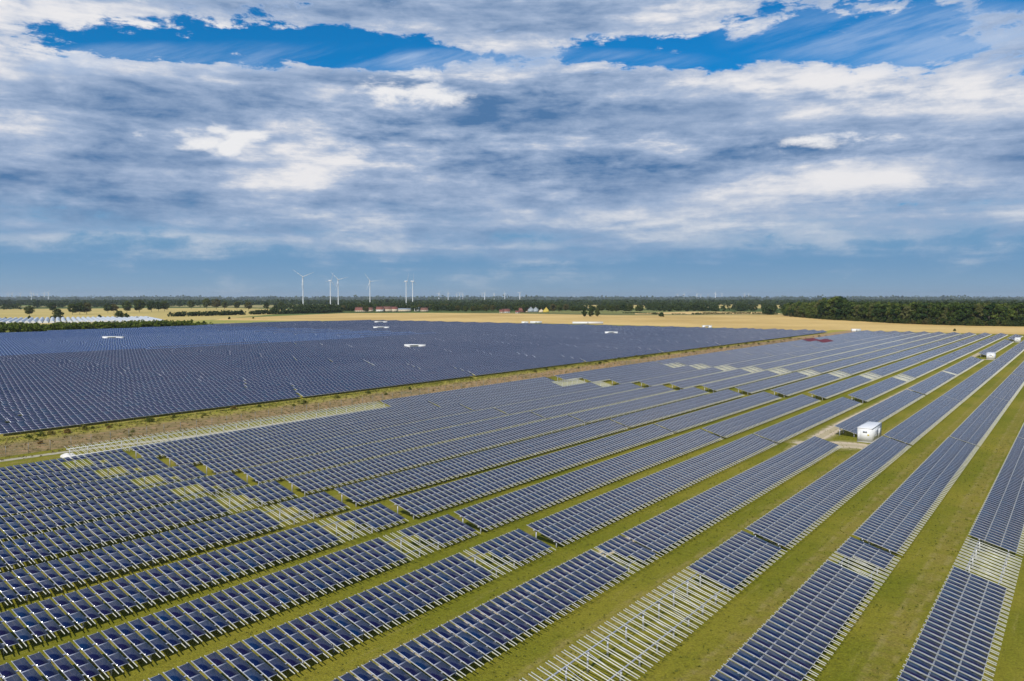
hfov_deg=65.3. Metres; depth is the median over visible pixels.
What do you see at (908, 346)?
solar table
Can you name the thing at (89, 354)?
solar table
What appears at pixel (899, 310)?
wood tree
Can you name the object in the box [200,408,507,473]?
solar table
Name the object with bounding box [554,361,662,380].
solar table
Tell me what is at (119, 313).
bush
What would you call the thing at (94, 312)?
hay field
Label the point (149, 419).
shrub
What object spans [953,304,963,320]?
wood tree
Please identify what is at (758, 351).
solar table
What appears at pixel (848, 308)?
wood tree
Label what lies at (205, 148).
sky
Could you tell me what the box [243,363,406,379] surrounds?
solar table
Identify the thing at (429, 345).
solar table
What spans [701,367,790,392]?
solar table
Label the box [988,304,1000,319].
wood tree
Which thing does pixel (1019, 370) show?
solar table
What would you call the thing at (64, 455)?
gravel heap
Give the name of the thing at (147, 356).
solar table
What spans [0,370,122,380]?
solar table
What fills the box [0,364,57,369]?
solar table
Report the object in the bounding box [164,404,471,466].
solar table
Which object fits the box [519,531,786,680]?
solar table
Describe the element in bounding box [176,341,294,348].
solar table
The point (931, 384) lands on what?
solar table
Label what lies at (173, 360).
solar table
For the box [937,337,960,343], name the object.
solar table
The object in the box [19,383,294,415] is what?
solar table
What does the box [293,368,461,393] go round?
solar table
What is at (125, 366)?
solar table
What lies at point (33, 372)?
solar table
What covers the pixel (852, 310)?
wood tree
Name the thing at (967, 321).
bush
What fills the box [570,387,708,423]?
solar table
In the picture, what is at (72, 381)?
solar table
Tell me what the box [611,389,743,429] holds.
solar table
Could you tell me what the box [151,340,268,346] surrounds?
solar table
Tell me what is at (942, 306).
wood tree
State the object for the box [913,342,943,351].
solar table
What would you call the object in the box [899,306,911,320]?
wood tree
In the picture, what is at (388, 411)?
solar table
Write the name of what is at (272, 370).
solar table
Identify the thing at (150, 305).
field tree
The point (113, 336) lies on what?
inverter station
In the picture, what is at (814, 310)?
wood tree
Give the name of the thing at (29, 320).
polytunnel
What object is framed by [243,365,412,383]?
solar table
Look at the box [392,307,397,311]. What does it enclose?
village house
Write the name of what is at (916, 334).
solar table
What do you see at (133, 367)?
solar table
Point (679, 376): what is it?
solar table
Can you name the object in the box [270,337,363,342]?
solar table
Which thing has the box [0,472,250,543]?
solar table
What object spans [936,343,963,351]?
solar table
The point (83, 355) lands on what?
solar table
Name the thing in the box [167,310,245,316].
hedge
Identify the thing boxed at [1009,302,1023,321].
wood tree
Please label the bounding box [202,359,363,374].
solar table
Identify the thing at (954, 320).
bush
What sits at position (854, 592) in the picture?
solar table
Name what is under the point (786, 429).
solar table
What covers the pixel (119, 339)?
solar table
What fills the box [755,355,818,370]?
solar table
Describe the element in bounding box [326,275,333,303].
wind turbine
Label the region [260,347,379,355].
solar table
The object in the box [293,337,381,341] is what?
solar table
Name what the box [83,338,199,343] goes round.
solar table
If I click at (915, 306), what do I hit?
wood tree
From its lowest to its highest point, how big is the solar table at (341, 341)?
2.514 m
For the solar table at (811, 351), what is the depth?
431.97 m
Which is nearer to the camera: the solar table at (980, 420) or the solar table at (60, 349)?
the solar table at (980, 420)
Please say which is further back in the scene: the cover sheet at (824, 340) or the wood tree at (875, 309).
the wood tree at (875, 309)
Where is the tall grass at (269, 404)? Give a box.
[0,334,819,444]
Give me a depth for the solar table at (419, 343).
502.95 m
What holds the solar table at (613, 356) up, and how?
on the grass strip
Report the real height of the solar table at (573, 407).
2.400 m
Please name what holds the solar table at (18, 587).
on the grass ground at (878, 657)
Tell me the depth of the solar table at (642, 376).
301.39 m
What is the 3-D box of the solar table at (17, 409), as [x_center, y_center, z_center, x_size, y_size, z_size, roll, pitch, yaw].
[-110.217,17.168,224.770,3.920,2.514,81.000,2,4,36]
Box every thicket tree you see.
[588,308,594,315]
[595,308,599,316]
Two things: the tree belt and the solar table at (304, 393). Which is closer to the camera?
the solar table at (304, 393)
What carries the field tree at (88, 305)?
on the hay field at (94, 312)
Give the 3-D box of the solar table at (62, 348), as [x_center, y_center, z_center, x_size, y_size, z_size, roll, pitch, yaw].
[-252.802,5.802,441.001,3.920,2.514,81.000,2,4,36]
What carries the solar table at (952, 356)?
on the grass ground at (878, 657)
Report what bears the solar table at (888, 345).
on the grass ground at (878, 657)
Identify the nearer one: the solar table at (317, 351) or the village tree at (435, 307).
the solar table at (317, 351)
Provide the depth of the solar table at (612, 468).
124.88 m
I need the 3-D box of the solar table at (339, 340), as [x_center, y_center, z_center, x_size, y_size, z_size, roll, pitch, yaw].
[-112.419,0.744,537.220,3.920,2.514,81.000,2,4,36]
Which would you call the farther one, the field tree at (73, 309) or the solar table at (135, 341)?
the field tree at (73, 309)
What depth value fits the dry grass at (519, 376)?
229.10 m
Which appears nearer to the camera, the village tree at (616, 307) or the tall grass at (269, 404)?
the tall grass at (269, 404)
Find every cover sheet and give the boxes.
[803,338,818,340]
[817,339,831,342]
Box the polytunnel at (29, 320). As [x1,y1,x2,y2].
[24,317,33,322]
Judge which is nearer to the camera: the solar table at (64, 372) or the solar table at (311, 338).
the solar table at (64, 372)
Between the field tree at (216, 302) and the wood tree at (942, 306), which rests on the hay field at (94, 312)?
the field tree at (216, 302)
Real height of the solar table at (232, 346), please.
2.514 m
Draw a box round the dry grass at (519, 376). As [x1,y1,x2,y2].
[0,338,807,459]
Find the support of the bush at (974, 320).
on the wheat field at (786, 322)
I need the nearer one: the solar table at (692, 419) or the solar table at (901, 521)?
the solar table at (901, 521)
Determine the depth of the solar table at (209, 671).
71.53 m
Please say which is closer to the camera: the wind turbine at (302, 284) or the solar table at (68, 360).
the solar table at (68, 360)
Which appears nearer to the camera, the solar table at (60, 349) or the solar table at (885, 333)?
the solar table at (60, 349)
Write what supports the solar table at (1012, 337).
on the grass ground at (878, 657)
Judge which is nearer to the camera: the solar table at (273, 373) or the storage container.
the solar table at (273, 373)
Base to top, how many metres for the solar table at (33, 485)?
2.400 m
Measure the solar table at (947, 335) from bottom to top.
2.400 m
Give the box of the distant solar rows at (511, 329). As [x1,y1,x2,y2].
[6,320,826,340]
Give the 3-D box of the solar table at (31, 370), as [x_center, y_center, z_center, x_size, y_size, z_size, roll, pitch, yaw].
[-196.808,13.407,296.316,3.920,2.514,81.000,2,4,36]
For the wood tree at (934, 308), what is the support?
on the wheat field at (786, 322)
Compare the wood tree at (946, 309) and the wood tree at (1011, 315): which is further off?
the wood tree at (946, 309)
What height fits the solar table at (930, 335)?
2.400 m
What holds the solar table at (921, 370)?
on the grass ground at (878, 657)
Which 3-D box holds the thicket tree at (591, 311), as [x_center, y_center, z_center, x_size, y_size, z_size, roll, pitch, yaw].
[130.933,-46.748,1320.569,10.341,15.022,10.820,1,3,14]
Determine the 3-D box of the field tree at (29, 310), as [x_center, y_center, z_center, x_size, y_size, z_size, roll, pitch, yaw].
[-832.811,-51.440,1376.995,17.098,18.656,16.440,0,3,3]
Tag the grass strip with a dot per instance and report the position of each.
(121, 436)
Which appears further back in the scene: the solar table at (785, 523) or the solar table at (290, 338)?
the solar table at (290, 338)
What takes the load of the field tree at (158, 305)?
on the hay field at (94, 312)
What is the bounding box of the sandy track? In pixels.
[353,336,1009,680]
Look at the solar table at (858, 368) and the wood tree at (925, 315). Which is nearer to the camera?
the solar table at (858, 368)
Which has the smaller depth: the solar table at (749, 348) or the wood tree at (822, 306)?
the solar table at (749, 348)
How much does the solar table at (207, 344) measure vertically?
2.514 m
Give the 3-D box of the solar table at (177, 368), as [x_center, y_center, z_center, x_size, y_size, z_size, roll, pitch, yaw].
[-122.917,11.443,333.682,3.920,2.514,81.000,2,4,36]
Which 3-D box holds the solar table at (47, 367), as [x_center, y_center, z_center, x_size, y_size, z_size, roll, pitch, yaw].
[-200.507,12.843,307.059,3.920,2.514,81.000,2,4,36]
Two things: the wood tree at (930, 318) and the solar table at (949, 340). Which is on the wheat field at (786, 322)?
the wood tree at (930, 318)
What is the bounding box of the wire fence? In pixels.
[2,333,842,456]
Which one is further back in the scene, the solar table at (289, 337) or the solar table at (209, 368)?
the solar table at (289, 337)
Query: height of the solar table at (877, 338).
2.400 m
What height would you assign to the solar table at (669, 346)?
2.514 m
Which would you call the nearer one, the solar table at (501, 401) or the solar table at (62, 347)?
the solar table at (501, 401)
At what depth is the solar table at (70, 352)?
412.48 m
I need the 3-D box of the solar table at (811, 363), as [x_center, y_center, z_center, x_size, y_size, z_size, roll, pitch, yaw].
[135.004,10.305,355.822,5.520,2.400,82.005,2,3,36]
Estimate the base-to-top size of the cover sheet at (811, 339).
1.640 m
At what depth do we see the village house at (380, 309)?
1811.77 m
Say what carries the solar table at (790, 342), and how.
on the grass ground at (878, 657)
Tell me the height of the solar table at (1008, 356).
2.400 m
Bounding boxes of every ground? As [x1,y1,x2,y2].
[0,300,982,322]
[0,331,1023,680]
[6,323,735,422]
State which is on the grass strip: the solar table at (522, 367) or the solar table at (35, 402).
the solar table at (522, 367)
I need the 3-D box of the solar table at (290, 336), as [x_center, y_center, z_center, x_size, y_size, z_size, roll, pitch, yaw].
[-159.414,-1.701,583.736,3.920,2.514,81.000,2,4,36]
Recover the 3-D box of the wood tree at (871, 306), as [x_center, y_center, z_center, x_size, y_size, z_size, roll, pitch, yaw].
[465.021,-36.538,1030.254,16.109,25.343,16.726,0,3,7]
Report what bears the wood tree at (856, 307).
on the wheat field at (786, 322)
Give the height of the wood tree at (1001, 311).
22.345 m
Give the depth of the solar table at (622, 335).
599.34 m
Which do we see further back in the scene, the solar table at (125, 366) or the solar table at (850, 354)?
the solar table at (850, 354)
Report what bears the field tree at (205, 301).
on the hay field at (94, 312)
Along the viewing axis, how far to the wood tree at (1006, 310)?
871.68 m
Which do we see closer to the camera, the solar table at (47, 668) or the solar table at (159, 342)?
the solar table at (47, 668)
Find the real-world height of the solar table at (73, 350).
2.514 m
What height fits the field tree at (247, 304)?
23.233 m
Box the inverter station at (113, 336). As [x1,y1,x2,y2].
[102,336,124,337]
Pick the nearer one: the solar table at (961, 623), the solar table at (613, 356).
the solar table at (961, 623)
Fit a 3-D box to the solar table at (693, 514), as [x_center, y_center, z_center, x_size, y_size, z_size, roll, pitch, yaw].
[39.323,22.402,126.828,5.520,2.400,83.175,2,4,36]
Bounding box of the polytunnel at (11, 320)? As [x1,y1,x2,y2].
[6,317,17,323]
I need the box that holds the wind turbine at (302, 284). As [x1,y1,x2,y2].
[292,269,310,302]
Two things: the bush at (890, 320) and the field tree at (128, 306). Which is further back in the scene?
the field tree at (128, 306)
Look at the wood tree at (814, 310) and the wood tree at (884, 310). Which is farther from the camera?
the wood tree at (814, 310)
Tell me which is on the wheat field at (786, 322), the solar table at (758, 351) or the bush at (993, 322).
the bush at (993, 322)
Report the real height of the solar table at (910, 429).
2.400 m
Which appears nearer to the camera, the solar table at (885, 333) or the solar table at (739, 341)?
the solar table at (739, 341)
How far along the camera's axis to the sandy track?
175.09 m
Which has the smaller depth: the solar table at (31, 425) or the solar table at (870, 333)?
the solar table at (31, 425)
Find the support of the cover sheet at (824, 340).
on the solar table at (807, 343)
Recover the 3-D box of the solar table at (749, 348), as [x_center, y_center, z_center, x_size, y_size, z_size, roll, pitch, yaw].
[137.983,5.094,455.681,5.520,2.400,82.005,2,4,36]
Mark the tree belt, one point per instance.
(769, 308)
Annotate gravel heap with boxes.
[60,453,76,458]
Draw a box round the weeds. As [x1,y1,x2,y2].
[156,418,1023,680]
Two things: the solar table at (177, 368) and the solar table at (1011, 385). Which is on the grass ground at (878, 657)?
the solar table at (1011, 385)
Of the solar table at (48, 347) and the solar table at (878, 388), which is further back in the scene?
the solar table at (48, 347)
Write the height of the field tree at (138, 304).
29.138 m
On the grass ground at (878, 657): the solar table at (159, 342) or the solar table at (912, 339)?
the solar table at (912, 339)
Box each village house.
[355,307,367,311]
[376,306,383,311]
[383,306,391,311]
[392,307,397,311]
[398,308,410,311]
[420,308,428,311]
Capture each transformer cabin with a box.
[857,421,881,442]
[986,352,995,359]
[1015,337,1020,341]
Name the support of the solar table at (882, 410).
on the grass ground at (878, 657)
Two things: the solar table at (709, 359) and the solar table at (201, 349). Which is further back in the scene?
the solar table at (201, 349)
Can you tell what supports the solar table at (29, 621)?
on the grass ground at (878, 657)
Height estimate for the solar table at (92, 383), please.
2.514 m
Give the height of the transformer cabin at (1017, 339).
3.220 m
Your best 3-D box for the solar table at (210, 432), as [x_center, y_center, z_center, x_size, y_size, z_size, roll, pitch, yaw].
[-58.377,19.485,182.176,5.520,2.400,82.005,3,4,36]
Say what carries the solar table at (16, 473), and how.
on the grass ground at (878, 657)
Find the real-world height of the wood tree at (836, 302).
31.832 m
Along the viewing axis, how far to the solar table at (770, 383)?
275.34 m
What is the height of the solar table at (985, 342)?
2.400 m
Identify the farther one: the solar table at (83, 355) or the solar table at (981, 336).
the solar table at (981, 336)
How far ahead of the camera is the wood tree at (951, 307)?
902.42 m
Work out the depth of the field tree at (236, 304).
2234.08 m
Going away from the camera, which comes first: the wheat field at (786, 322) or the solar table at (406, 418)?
the solar table at (406, 418)
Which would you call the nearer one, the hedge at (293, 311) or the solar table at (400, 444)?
the solar table at (400, 444)
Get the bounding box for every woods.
[0,294,1023,300]
[0,298,1023,304]
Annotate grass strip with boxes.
[0,330,850,456]
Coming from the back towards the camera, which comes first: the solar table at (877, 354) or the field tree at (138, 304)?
the field tree at (138, 304)
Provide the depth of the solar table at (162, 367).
341.12 m
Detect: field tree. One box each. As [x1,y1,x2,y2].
[23,305,34,315]
[47,302,56,311]
[67,303,77,314]
[74,302,84,311]
[83,302,91,313]
[103,303,111,310]
[111,304,118,310]
[121,301,132,310]
[133,299,145,311]
[146,301,155,311]
[155,302,162,310]
[161,301,169,310]
[187,301,194,307]
[202,298,210,307]
[212,299,220,308]
[233,301,239,307]
[244,301,252,309]
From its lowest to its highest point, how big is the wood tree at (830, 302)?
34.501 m
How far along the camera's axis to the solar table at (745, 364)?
364.31 m
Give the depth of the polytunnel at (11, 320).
1010.80 m
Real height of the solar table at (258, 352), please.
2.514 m
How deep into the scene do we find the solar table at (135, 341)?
518.02 m
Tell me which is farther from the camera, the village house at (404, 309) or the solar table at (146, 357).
the village house at (404, 309)
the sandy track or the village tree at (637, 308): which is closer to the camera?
the sandy track
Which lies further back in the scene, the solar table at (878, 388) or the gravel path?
the solar table at (878, 388)
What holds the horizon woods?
on the ground at (603, 312)
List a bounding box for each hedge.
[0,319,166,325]
[0,319,213,332]
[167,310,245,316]
[248,308,343,313]
[692,312,777,313]
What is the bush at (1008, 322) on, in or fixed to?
on the wheat field at (786, 322)
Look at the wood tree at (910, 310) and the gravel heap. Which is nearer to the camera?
the gravel heap
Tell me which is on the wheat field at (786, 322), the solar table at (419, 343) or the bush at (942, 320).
the bush at (942, 320)
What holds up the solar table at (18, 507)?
on the grass ground at (878, 657)
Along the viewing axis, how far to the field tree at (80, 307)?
1504.93 m
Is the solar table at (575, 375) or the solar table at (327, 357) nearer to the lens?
the solar table at (575, 375)
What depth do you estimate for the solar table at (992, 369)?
323.39 m
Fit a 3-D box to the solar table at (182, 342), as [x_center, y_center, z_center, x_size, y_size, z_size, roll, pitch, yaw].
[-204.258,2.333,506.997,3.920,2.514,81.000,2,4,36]
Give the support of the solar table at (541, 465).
on the grass ground at (878, 657)
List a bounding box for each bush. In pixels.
[50,309,63,317]
[114,310,124,317]
[886,317,893,322]
[938,318,945,324]
[949,318,957,324]
[964,318,972,325]
[970,318,979,325]
[990,320,997,325]
[1004,319,1011,325]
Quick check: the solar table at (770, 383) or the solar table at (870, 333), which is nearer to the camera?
the solar table at (770, 383)
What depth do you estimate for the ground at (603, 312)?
1855.47 m
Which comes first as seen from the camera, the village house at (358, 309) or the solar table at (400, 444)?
the solar table at (400, 444)
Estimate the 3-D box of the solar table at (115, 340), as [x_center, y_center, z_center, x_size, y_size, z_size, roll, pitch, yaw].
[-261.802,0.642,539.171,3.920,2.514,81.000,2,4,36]
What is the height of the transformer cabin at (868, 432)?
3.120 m
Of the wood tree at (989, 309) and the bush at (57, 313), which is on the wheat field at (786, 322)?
the wood tree at (989, 309)
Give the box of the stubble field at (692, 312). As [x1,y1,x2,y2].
[635,312,779,313]
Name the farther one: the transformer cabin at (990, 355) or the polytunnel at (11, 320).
the polytunnel at (11, 320)
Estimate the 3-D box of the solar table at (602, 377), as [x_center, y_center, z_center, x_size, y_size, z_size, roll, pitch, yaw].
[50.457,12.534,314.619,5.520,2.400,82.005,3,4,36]
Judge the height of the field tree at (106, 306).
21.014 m
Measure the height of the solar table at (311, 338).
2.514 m
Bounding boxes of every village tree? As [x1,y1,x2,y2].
[432,304,439,310]
[522,304,528,310]
[549,304,556,310]
[613,305,619,310]
[619,303,625,309]
[635,305,641,310]
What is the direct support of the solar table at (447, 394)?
on the grass ground at (878, 657)
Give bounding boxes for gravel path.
[0,406,389,461]
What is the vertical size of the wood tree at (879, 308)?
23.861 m
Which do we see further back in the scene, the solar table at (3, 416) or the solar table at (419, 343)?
the solar table at (419, 343)
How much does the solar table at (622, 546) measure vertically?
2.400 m
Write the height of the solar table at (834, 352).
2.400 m
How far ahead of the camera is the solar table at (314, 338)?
554.85 m
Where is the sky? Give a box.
[0,0,1023,298]
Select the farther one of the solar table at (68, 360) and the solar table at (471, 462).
the solar table at (68, 360)
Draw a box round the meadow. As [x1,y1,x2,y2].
[193,320,281,323]
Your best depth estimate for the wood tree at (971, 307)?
883.64 m
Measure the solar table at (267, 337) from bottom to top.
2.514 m
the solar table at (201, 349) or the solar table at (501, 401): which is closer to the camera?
the solar table at (501, 401)
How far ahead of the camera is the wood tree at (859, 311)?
1054.99 m
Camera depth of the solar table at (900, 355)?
405.65 m
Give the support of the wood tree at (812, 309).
on the wheat field at (786, 322)
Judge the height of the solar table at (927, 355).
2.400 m
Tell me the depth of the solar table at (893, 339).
560.17 m
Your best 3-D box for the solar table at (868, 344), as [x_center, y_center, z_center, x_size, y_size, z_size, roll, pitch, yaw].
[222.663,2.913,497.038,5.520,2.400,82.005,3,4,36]
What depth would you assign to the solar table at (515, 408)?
227.25 m
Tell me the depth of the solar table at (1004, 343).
505.86 m
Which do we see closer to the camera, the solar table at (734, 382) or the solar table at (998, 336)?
the solar table at (734, 382)
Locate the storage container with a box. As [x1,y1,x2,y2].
[572,322,602,323]
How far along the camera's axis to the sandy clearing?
165.40 m
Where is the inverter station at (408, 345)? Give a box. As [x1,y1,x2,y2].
[404,344,425,346]
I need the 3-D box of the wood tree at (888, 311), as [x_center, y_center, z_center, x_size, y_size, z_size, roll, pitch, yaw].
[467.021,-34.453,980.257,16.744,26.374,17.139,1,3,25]
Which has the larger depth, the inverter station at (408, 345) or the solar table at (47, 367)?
the inverter station at (408, 345)
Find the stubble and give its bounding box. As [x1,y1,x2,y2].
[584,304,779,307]
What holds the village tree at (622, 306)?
on the ground at (603, 312)
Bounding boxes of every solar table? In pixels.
[0,344,101,348]
[0,344,126,350]
[0,345,97,349]
[0,345,124,351]
[0,346,121,352]
[0,346,149,353]
[0,347,147,355]
[0,348,144,356]
[0,359,36,362]
[0,360,67,365]
[0,361,30,363]
[0,362,62,367]
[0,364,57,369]
[0,364,95,371]
[0,366,90,373]
[0,367,125,377]
[0,368,86,375]
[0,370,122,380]
[0,371,160,385]
[0,372,118,382]
[0,373,201,391]
[0,374,157,388]
[0,376,199,395]
[0,378,244,403]
[0,379,197,399]
[0,381,245,407]
[0,384,244,415]
[0,391,299,435]
[0,412,17,422]
[0,449,133,482]
[0,456,168,499]
[0,463,206,517]
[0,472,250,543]
[0,481,297,571]
[0,491,349,604]
[0,503,407,654]
[0,514,480,680]
[3,350,169,360]
[6,387,297,422]
[10,349,171,358]
[16,348,173,356]
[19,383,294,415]
[34,351,198,361]
[39,350,199,359]
[59,353,227,365]
[60,337,178,342]
[64,336,179,341]
[64,401,386,457]
[65,352,229,363]
[70,351,229,361]
[79,338,198,344]
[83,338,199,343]
[86,337,200,342]
[88,356,260,369]
[92,354,260,366]
[97,353,260,364]
[102,339,220,344]
[105,338,222,343]
[120,359,295,373]
[124,340,243,346]
[124,357,296,370]
[126,340,244,345]
[128,356,294,368]
[129,339,243,344]
[130,401,439,459]
[143,529,555,680]
[147,342,268,348]
[149,341,269,347]
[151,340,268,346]
[159,360,330,375]
[162,358,327,372]
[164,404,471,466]
[172,343,293,350]
[174,342,292,349]
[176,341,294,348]
[198,363,371,380]
[200,344,320,351]
[200,361,367,377]
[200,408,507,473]
[202,343,318,350]
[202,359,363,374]
[223,335,310,339]
[229,346,350,354]
[230,344,345,351]
[230,345,348,352]
[241,411,546,484]
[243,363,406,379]
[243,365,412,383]
[244,367,417,386]
[245,335,336,339]
[245,336,336,340]
[247,334,334,338]
[260,345,376,353]
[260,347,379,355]
[261,348,382,357]
[268,335,357,340]
[269,336,360,341]
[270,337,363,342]
[286,415,586,495]
[291,366,454,385]
[292,347,409,356]
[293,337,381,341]
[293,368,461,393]
[294,337,385,342]
[294,348,413,358]
[295,338,389,344]
[295,371,473,397]
[296,350,417,359]
[320,338,410,343]
[322,339,413,344]
[328,349,444,359]
[331,351,449,361]
[333,535,661,680]
[335,419,627,506]
[352,340,442,346]
[376,340,464,347]
[381,377,556,406]
[383,341,474,348]
[390,424,673,519]
[409,341,495,349]
[430,378,586,407]
[455,429,722,532]
[460,356,572,372]
[461,381,612,410]
[468,358,584,376]
[494,383,642,415]
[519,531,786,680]
[527,434,776,547]
[531,385,674,419]
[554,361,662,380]
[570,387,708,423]
[580,349,661,362]
[581,362,685,382]
[596,333,647,337]
[610,363,709,384]
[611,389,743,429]
[621,436,841,555]
[639,365,737,386]
[649,342,706,349]
[654,391,780,432]
[656,351,728,364]
[658,342,718,352]
[670,366,765,389]
[679,352,750,365]
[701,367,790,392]
[702,353,772,367]
[703,394,818,437]
[705,337,750,342]
[709,536,900,680]
[715,337,763,345]
[724,344,777,353]
[727,354,794,368]
[734,369,821,393]
[745,345,796,354]
[745,436,911,548]
[754,397,862,444]
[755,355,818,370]
[766,345,816,355]
[771,370,850,396]
[774,340,809,345]
[781,355,842,371]
[787,346,837,356]
[791,340,822,346]
[808,372,883,399]
[809,346,857,357]
[809,356,867,374]
[811,339,850,347]
[815,334,843,339]
[829,334,859,340]
[830,340,867,347]
[833,347,879,359]
[835,389,923,435]
[839,358,893,374]
[841,330,871,335]
[844,335,875,341]
[848,373,916,401]
[850,340,886,348]
[852,437,978,555]
[855,330,884,335]
[858,348,899,359]
[863,335,892,341]
[870,359,920,376]
[871,341,905,349]
[872,331,900,336]
[880,336,908,342]
[883,349,922,360]
[884,395,962,444]
[887,331,914,336]
[892,341,923,350]
[897,537,1021,680]
[899,336,925,342]
[902,360,947,378]
[903,331,929,337]
[908,349,945,361]
[908,370,959,394]
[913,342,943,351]
[917,336,942,343]
[920,332,945,338]
[935,350,969,362]
[936,332,959,338]
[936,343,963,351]
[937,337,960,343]
[943,373,989,401]
[945,356,983,373]
[950,396,1010,445]
[954,332,975,338]
[955,337,977,344]
[959,343,984,352]
[968,437,1023,557]
[971,333,991,339]
[975,360,1007,378]
[977,338,996,345]
[979,345,1002,356]
[989,333,1007,339]
[990,374,1023,401]
[994,339,1012,347]
[995,350,1020,363]
[1008,334,1022,340]
[1010,343,1023,352]
[1011,361,1023,376]
[1017,423,1023,438]
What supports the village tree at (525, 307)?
on the ground at (603, 312)
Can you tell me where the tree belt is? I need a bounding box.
[0,300,808,314]
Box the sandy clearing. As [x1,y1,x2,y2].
[781,438,870,451]
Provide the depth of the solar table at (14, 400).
242.85 m
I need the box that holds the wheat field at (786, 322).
[217,313,1023,334]
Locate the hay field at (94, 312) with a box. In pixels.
[0,308,291,324]
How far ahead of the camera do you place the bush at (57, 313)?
1187.29 m
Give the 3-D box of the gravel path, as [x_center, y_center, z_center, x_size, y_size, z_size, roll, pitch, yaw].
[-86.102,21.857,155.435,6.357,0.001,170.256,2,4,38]
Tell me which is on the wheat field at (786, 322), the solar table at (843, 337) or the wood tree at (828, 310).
the wood tree at (828, 310)
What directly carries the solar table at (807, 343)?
on the grass ground at (878, 657)
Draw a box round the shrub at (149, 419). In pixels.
[144,417,154,421]
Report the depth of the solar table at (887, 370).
331.15 m
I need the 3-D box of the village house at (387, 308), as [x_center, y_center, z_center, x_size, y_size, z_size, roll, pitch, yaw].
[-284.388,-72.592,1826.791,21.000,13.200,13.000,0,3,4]
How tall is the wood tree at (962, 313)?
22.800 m
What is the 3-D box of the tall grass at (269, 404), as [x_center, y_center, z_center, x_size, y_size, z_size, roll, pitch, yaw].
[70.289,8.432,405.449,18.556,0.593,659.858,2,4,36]
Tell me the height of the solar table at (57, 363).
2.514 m
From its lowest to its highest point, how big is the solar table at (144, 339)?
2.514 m
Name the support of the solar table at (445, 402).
on the grass ground at (878, 657)
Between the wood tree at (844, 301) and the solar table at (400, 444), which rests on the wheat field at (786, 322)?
the wood tree at (844, 301)
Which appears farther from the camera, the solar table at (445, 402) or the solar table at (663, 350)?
the solar table at (663, 350)
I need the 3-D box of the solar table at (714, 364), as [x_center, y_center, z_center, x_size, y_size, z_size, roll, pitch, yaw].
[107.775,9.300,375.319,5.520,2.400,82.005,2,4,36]
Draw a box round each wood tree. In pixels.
[808,302,815,315]
[813,302,820,315]
[817,301,822,317]
[821,300,826,314]
[823,300,832,319]
[826,296,837,317]
[830,298,840,314]
[835,298,845,319]
[840,299,850,317]
[843,303,852,318]
[848,303,854,317]
[853,304,861,317]
[857,304,865,317]
[862,302,869,317]
[866,302,875,318]
[871,304,880,320]
[875,304,883,319]
[880,302,888,320]
[886,302,896,321]
[890,304,902,321]
[895,302,906,319]
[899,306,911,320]
[906,305,915,322]
[909,303,918,320]
[914,303,928,322]
[918,303,930,318]
[925,305,934,323]
[928,303,943,321]
[934,304,947,318]
[941,307,952,320]
[946,304,958,320]
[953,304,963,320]
[957,306,970,321]
[962,303,978,321]
[970,303,986,320]
[982,303,996,321]
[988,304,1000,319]
[995,306,1007,323]
[1001,308,1012,322]
[1005,307,1018,320]
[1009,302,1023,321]
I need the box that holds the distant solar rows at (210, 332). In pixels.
[0,325,434,341]
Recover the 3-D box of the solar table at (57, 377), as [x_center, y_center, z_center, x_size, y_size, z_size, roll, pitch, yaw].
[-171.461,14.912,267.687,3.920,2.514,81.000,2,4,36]
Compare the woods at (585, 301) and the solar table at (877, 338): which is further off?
the woods at (585, 301)
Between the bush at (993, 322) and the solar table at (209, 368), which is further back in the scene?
the bush at (993, 322)
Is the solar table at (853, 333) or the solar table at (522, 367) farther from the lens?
the solar table at (853, 333)
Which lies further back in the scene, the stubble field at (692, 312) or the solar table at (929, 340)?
the stubble field at (692, 312)
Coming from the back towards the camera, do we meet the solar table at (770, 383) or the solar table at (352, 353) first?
the solar table at (352, 353)
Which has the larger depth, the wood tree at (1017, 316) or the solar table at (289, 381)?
the wood tree at (1017, 316)

